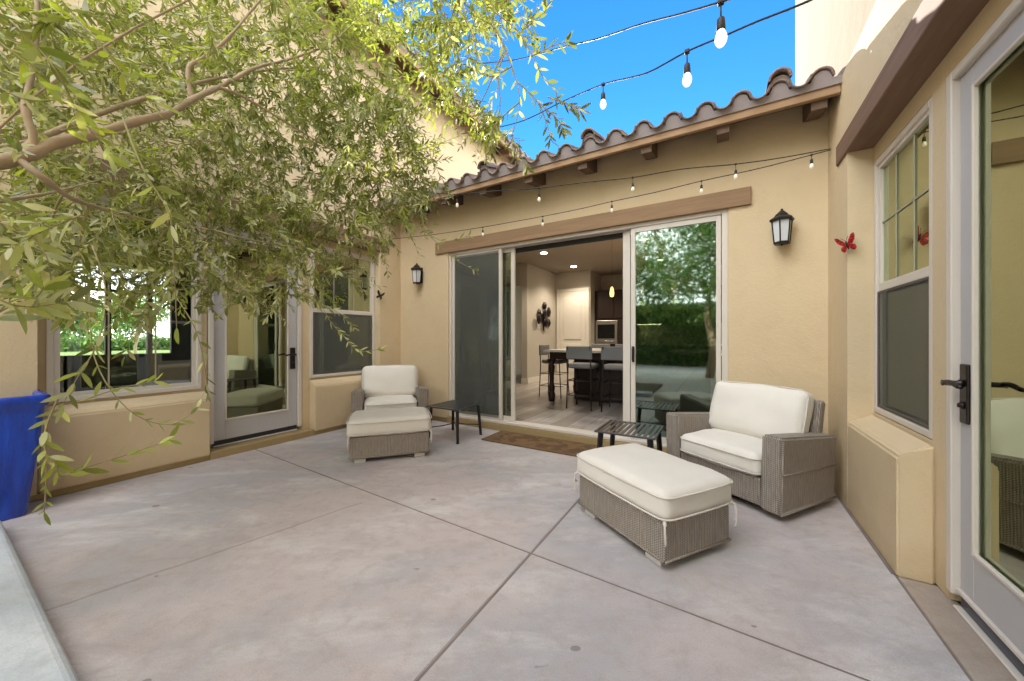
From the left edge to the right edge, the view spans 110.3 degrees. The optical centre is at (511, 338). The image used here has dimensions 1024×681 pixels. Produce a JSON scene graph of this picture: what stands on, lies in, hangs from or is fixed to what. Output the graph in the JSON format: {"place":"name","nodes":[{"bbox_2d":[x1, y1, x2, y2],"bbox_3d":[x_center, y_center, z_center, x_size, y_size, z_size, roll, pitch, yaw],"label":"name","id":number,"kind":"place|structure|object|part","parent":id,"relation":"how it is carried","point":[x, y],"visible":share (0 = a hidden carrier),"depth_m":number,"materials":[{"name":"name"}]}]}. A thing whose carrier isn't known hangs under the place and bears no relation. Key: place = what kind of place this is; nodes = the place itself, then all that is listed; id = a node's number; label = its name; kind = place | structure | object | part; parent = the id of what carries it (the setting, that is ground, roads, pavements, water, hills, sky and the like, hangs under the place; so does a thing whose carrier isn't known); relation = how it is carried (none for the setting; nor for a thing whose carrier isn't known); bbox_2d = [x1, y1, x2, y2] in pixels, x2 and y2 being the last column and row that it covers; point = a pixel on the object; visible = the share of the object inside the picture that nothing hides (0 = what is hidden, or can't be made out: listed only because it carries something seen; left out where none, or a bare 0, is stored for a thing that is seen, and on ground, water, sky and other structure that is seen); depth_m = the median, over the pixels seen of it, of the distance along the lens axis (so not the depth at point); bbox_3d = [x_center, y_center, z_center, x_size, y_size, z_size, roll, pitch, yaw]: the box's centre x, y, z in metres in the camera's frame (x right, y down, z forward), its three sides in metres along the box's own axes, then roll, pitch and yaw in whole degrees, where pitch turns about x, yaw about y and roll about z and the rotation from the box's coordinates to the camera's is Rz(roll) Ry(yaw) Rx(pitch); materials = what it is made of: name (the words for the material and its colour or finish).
{"place":"outdoors","nodes":[
{"label":"outdoors","id":0,"kind":"place"},
{"bbox_2d":[71,0,794,338],"label":"sky","id":1,"kind":"structure","parent":0,"point":[749,55],"materials":[{"name":"blue"}]},
{"bbox_2d":[2,420,972,680],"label":"patio","id":2,"kind":"structure","parent":0,"point":[252,566],"depth_m":1.67,"materials":[{"name":"concrete"}]},
{"bbox_2d":[0,390,50,521],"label":"plant pot","id":3,"kind":"object","parent":2,"relation":"on","point":[19,440],"visible":0.88,"depth_m":2.24,"materials":[{"name":"ceramic"}]},
{"bbox_2d":[0,520,78,680],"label":"planter curb","id":4,"kind":"structure","parent":2,"relation":"on","point":[31,648],"depth_m":1.27,"materials":[{"name":"concrete"}]},
{"bbox_2d":[0,0,591,525],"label":"olive tree","id":5,"kind":"object","parent":4,"relation":"on","point":[40,62],"visible":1,"depth_m":2.02,"materials":[{"name":"green plant"}]},
{"bbox_2d":[456,0,729,64],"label":"string light","id":6,"kind":"object","parent":5,"relation":"hanging from","point":[720,38],"visible":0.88,"depth_m":1.27,"materials":[{"name":"black"}]},
{"bbox_2d":[461,0,812,133],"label":"string light","id":7,"kind":"object","parent":5,"relation":"hanging from","point":[687,79],"visible":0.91,"depth_m":1.54,"materials":[{"name":"black"}]},
{"bbox_2d":[346,407,431,462],"bbox_3d":[-1.213,0.933,3.571,0.790,0.414,0.563,0,0,-19],"label":"ottoman","id":8,"kind":"object","parent":2,"relation":"on","point":[375,433],"visible":1,"depth_m":3.34,"materials":[{"name":"fabric"}]},
{"bbox_2d":[351,365,428,412],"bbox_3d":[-1.561,0.747,4.582,0.886,0.787,0.712,0,0,-20],"label":"armchair","id":9,"kind":"object","parent":2,"relation":"on","point":[388,386],"visible":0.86,"depth_m":4.57,"materials":[{"name":"fabric"}]},
{"bbox_2d":[426,400,482,443],"bbox_3d":[-0.662,0.955,4.144,0.470,0.373,0.470,0,0,31],"label":"side table","id":10,"kind":"object","parent":2,"relation":"on","point":[457,406],"visible":0.96,"depth_m":4.10,"materials":[{"name":"paint"}]},
{"bbox_2d":[481,430,604,456],"bbox_3d":[0.330,1.132,3.846,1.320,0.014,0.430,0,0,31],"label":"doormat","id":11,"kind":"object","parent":2,"relation":"on","point":[563,447],"visible":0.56,"depth_m":3.82,"materials":[{"name":"brown fabric"}]},
{"bbox_2d":[594,419,663,451],"bbox_3d":[1.012,0.955,3.057,0.480,0.373,0.480,0,0,31],"label":"side table","id":12,"kind":"object","parent":2,"relation":"on","point":[613,427],"visible":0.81,"depth_m":3.02,"materials":[{"name":"paint"}]},
{"bbox_2d":[574,442,736,565],"bbox_3d":[0.814,0.932,2.151,0.565,0.416,0.776,0,0,-25],"label":"ottoman","id":13,"kind":"object","parent":2,"relation":"on","point":[659,508],"visible":1,"depth_m":1.90,"materials":[{"name":"fabric"}]},
{"bbox_2d":[666,381,836,516],"bbox_3d":[1.759,0.747,2.708,0.712,0.787,0.886,0,0,-25],"label":"armchair","id":14,"kind":"object","parent":2,"relation":"on","point":[770,448],"visible":1,"depth_m":2.47,"materials":[{"name":"plastic"}]},
{"bbox_2d":[29,340,960,604],"bbox_3d":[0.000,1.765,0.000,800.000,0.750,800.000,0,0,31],"label":"ground","id":15,"kind":"structure","parent":0,"point":[112,352],"depth_m":32.92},
{"bbox_2d":[60,308,112,345],"bbox_3d":[-30.176,-0.882,23.738,5.323,4.559,4.535,0,0,31],"label":"garden tree","id":16,"kind":"object","parent":15,"relation":"on","point":[67,332],"visible":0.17,"depth_m":23.86,"materials":[{"name":"green plant"}]},
{"bbox_2d":[60,333,169,351],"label":"hedge","id":17,"kind":"object","parent":15,"relation":"on","point":[162,343],"visible":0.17,"depth_m":40.61,"materials":[{"name":"green plant"}]},
{"bbox_2d":[87,283,169,353],"bbox_3d":[-31.343,-1.816,30.287,6.450,6.439,7.274,0,0,-22],"label":"garden tree","id":18,"kind":"object","parent":15,"relation":"on","point":[128,326],"visible":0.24,"depth_m":29.49,"materials":[{"name":"green plant"}]},
{"bbox_2d":[0,0,530,502],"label":"house wing","id":19,"kind":"structure","parent":15,"relation":"on","point":[274,380],"depth_m":4.15,"materials":[{"name":"beige paint"}]},
{"bbox_2d":[46,186,201,402],"bbox_3d":[-3.195,-0.333,3.002,0.070,1.615,0.900,0,0,31],"label":"window","id":20,"kind":"structure","parent":19,"relation":"in","point":[52,340],"depth_m":2.94,"materials":[{"name":"beige plastic"}]},
{"bbox_2d":[91,271,175,354],"bbox_3d":[-6.956,-0.490,6.265,0.080,1.540,1.570,0,0,31],"label":"rear window frame","id":21,"kind":"structure","parent":19,"relation":"in","point":[149,337],"depth_m":6.61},
{"bbox_2d":[207,219,301,447],"bbox_3d":[-2.707,-0.042,3.811,0.143,2.206,0.880,0,0,31],"label":"door","id":22,"kind":"structure","parent":19,"relation":"in","point":[224,430],"depth_m":3.70,"materials":[{"name":"paint"}]},
{"bbox_2d":[309,244,374,377],"bbox_3d":[-2.206,-0.333,4.668,0.070,1.615,0.915,0,0,31],"label":"window","id":23,"kind":"structure","parent":19,"relation":"in","point":[370,266],"depth_m":4.67,"materials":[{"name":"beige plastic"}]},
{"bbox_2d":[376,290,384,299],"bbox_3d":[-1.827,-0.607,4.964,0.120,0.135,0.045,0,0,-7],"label":"butterfly ornament","id":24,"kind":"object","parent":19,"relation":"attached to","point":[379,295],"visible":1,"depth_m":4.96,"materials":[{"name":"black metal"}]},
{"bbox_2d":[363,66,842,452],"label":"house wing","id":25,"kind":"structure","parent":15,"relation":"on","point":[468,338],"depth_m":3.78,"materials":[{"name":"beige paint"}]},
{"bbox_2d":[411,263,422,284],"bbox_3d":[-1.343,-0.910,5.025,0.172,0.304,0.168,0,0,31],"label":"wall lantern","id":26,"kind":"object","parent":25,"relation":"attached to","point":[417,272],"depth_m":4.98,"materials":[{"name":"black metal"}]},
{"bbox_2d":[536,302,550,330],"bbox_3d":[0.791,-0.545,8.780,0.135,0.735,0.904,0,0,31],"label":"wall ornament","id":27,"kind":"object","parent":25,"relation":"attached to","point":[544,319],"depth_m":8.78,"materials":[{"name":"black metal"}]},
{"bbox_2d":[539,345,569,398],"bbox_3d":[0.768,0.580,6.464,0.440,0.931,0.400,0,0,31],"label":"bar stool","id":28,"kind":"object","parent":25,"relation":"on","point":[546,347],"visible":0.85,"depth_m":6.40,"materials":[{"name":"grey metal"}]},
{"bbox_2d":[557,287,588,378],"bbox_3d":[1.574,-0.128,9.271,0.880,2.345,0.047,0,0,31],"label":"interior door","id":29,"kind":"structure","parent":25,"relation":"in","point":[572,307],"depth_m":9.26,"materials":[{"name":"beige wood"}]},
{"bbox_2d":[566,346,600,410],"bbox_3d":[1.087,0.580,5.414,0.400,0.931,0.440,0,0,31],"label":"bar stool","id":30,"kind":"object","parent":25,"relation":"on","point":[578,352],"visible":1,"depth_m":5.27,"materials":[{"name":"grey leather"}]},
{"bbox_2d":[449,209,727,447],"bbox_3d":[0.566,-0.053,4.067,3.250,2.224,0.158,0,0,31],"label":"sliding door","id":31,"kind":"structure","parent":25,"relation":"in","point":[714,219],"depth_m":3.71,"materials":[{"name":"beige plastic"}]},
{"bbox_2d":[610,287,613,296],"bbox_3d":[1.704,-1.220,6.082,0.100,1.020,0.100,0,0,31],"label":"pendant lamp","id":32,"kind":"object","parent":25,"relation":"hanging from","point":[611,292],"visible":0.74,"depth_m":6.06,"materials":[{"name":"yellow glass"}]},
{"bbox_2d":[601,347,622,411],"bbox_3d":[1.542,0.580,5.144,0.400,0.931,0.440,0,0,31],"label":"bar stool","id":33,"kind":"object","parent":25,"relation":"on","point":[611,353],"visible":0.56,"depth_m":5.02,"materials":[{"name":"grey leather"}]},
{"bbox_2d":[395,149,830,238],"bbox_3d":[0.243,-1.335,3.978,5.062,0.232,0.117,0,0,31],"label":"string light","id":34,"kind":"object","parent":25,"relation":"hanging from","point":[811,165],"visible":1,"depth_m":3.24,"materials":[{"name":"black"}]},
{"bbox_2d":[595,289,638,346],"bbox_3d":[2.738,-0.098,9.317,1.005,2.285,0.562,0,0,31],"label":"kitchen cabinet","id":35,"kind":"object","parent":25,"relation":"on","point":[607,307],"visible":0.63,"depth_m":9.12,"materials":[{"name":"brown wood"}]},
{"bbox_3d":[2.387,-0.870,9.211,0.480,0.700,0.021,0,0,31],"label":"door","id":36,"kind":"part","parent":35,"relation":"part of","materials":[{"name":"brown wood"}]},
{"bbox_2d":[596,320,616,343],"bbox_3d":[2.417,-0.160,9.164,0.560,0.600,0.071,0,0,31],"label":"wall oven","id":37,"kind":"object","parent":35,"relation":"in","point":[606,332],"depth_m":9.16,"materials":[{"name":"silver metal"}]},
{"bbox_2d":[598,324,614,337],"bbox_3d":[2.419,-0.180,9.166,0.440,0.360,0.008,0,0,31],"label":"window","id":38,"kind":"structure","parent":37,"relation":"in","point":[605,330],"depth_m":9.16,"materials":[{"name":"black glass"}]},
{"bbox_3d":[2.811,-0.870,8.959,0.475,0.700,0.021,0,0,31],"label":"door","id":39,"kind":"part","parent":35,"relation":"part of","materials":[{"name":"brown wood"}]},
{"bbox_2d":[543,348,721,410],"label":"kitchen island","id":40,"kind":"structure","parent":25,"relation":"on","point":[693,379],"depth_m":5.42,"materials":[{"name":"wood"}]},
{"bbox_2d":[639,285,643,294],"bbox_3d":[2.126,-1.220,5.832,0.100,1.020,0.100,0,0,31],"label":"pendant lamp","id":41,"kind":"object","parent":25,"relation":"hanging from","point":[641,291],"visible":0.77,"depth_m":5.81,"materials":[{"name":"white glass"}]},
{"bbox_2d":[641,347,676,416],"bbox_3d":[2.015,0.580,4.863,0.400,0.931,0.440,0,0,31],"label":"bar stool","id":42,"kind":"object","parent":25,"relation":"on","point":[659,354],"visible":1,"depth_m":4.71,"materials":[{"name":"grey leather"}]},
{"bbox_2d":[672,231,676,292],"bbox_3d":[2.547,-1.220,5.582,0.100,1.020,0.100,0,0,31],"label":"pendant lamp","id":43,"kind":"object","parent":25,"relation":"hanging from","point":[674,288],"visible":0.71,"depth_m":5.58,"materials":[{"name":"glass"}]},
{"bbox_2d":[636,285,721,349],"bbox_3d":[5.271,-0.087,7.779,4.880,2.265,0.620,0,0,31],"label":"hedge","id":44,"kind":"object","parent":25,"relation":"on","point":[687,305],"visible":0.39,"depth_m":8.51,"materials":[{"name":"green plant"}]},
{"bbox_2d":[769,209,794,245],"bbox_3d":[2.208,-0.910,2.916,0.172,0.304,0.168,0,0,31],"label":"wall lantern","id":45,"kind":"object","parent":25,"relation":"attached to","point":[781,221],"depth_m":2.88,"materials":[{"name":"black metal"}]},
{"bbox_2d":[795,0,1023,680],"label":"house wing","id":46,"kind":"structure","parent":15,"relation":"on","point":[926,277],"depth_m":1.65,"materials":[{"name":"beige paint"}]},
{"bbox_2d":[371,148,830,207],"bbox_3d":[0.479,-1.367,3.091,3.994,0.335,0.029,0,0,10],"label":"string light","id":47,"kind":"object","parent":46,"relation":"attached to","point":[633,188],"visible":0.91,"depth_m":2.99,"materials":[{"name":"black"}]},
{"bbox_2d":[834,232,856,252],"bbox_3d":[2.211,-0.630,2.364,0.109,0.127,0.044,0,0,43],"label":"butterfly ornament","id":48,"kind":"object","parent":46,"relation":"attached to","point":[845,245],"visible":1,"depth_m":2.36,"materials":[{"name":"red metal"}]},
{"bbox_2d":[874,97,931,438],"bbox_3d":[2.196,-0.334,1.980,0.070,1.617,0.758,0,0,31],"label":"window","id":49,"kind":"structure","parent":46,"relation":"in","point":[903,173],"depth_m":1.98,"materials":[{"name":"glass"}]},
{"bbox_2d":[940,0,1023,680],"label":"door","id":50,"kind":"structure","parent":46,"relation":"in","point":[984,382],"depth_m":1.37,"materials":[{"name":"paint"}]},
{"bbox_2d":[591,344,609,347],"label":"countertop","id":51,"kind":"structure","parent":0,"point":[599,345],"depth_m":7.41,"materials":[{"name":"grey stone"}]},
{"bbox_2d":[898,577,1016,680],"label":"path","id":52,"kind":"structure","parent":0,"point":[975,656],"depth_m":1.37,"materials":[{"name":"concrete"}]}
]}

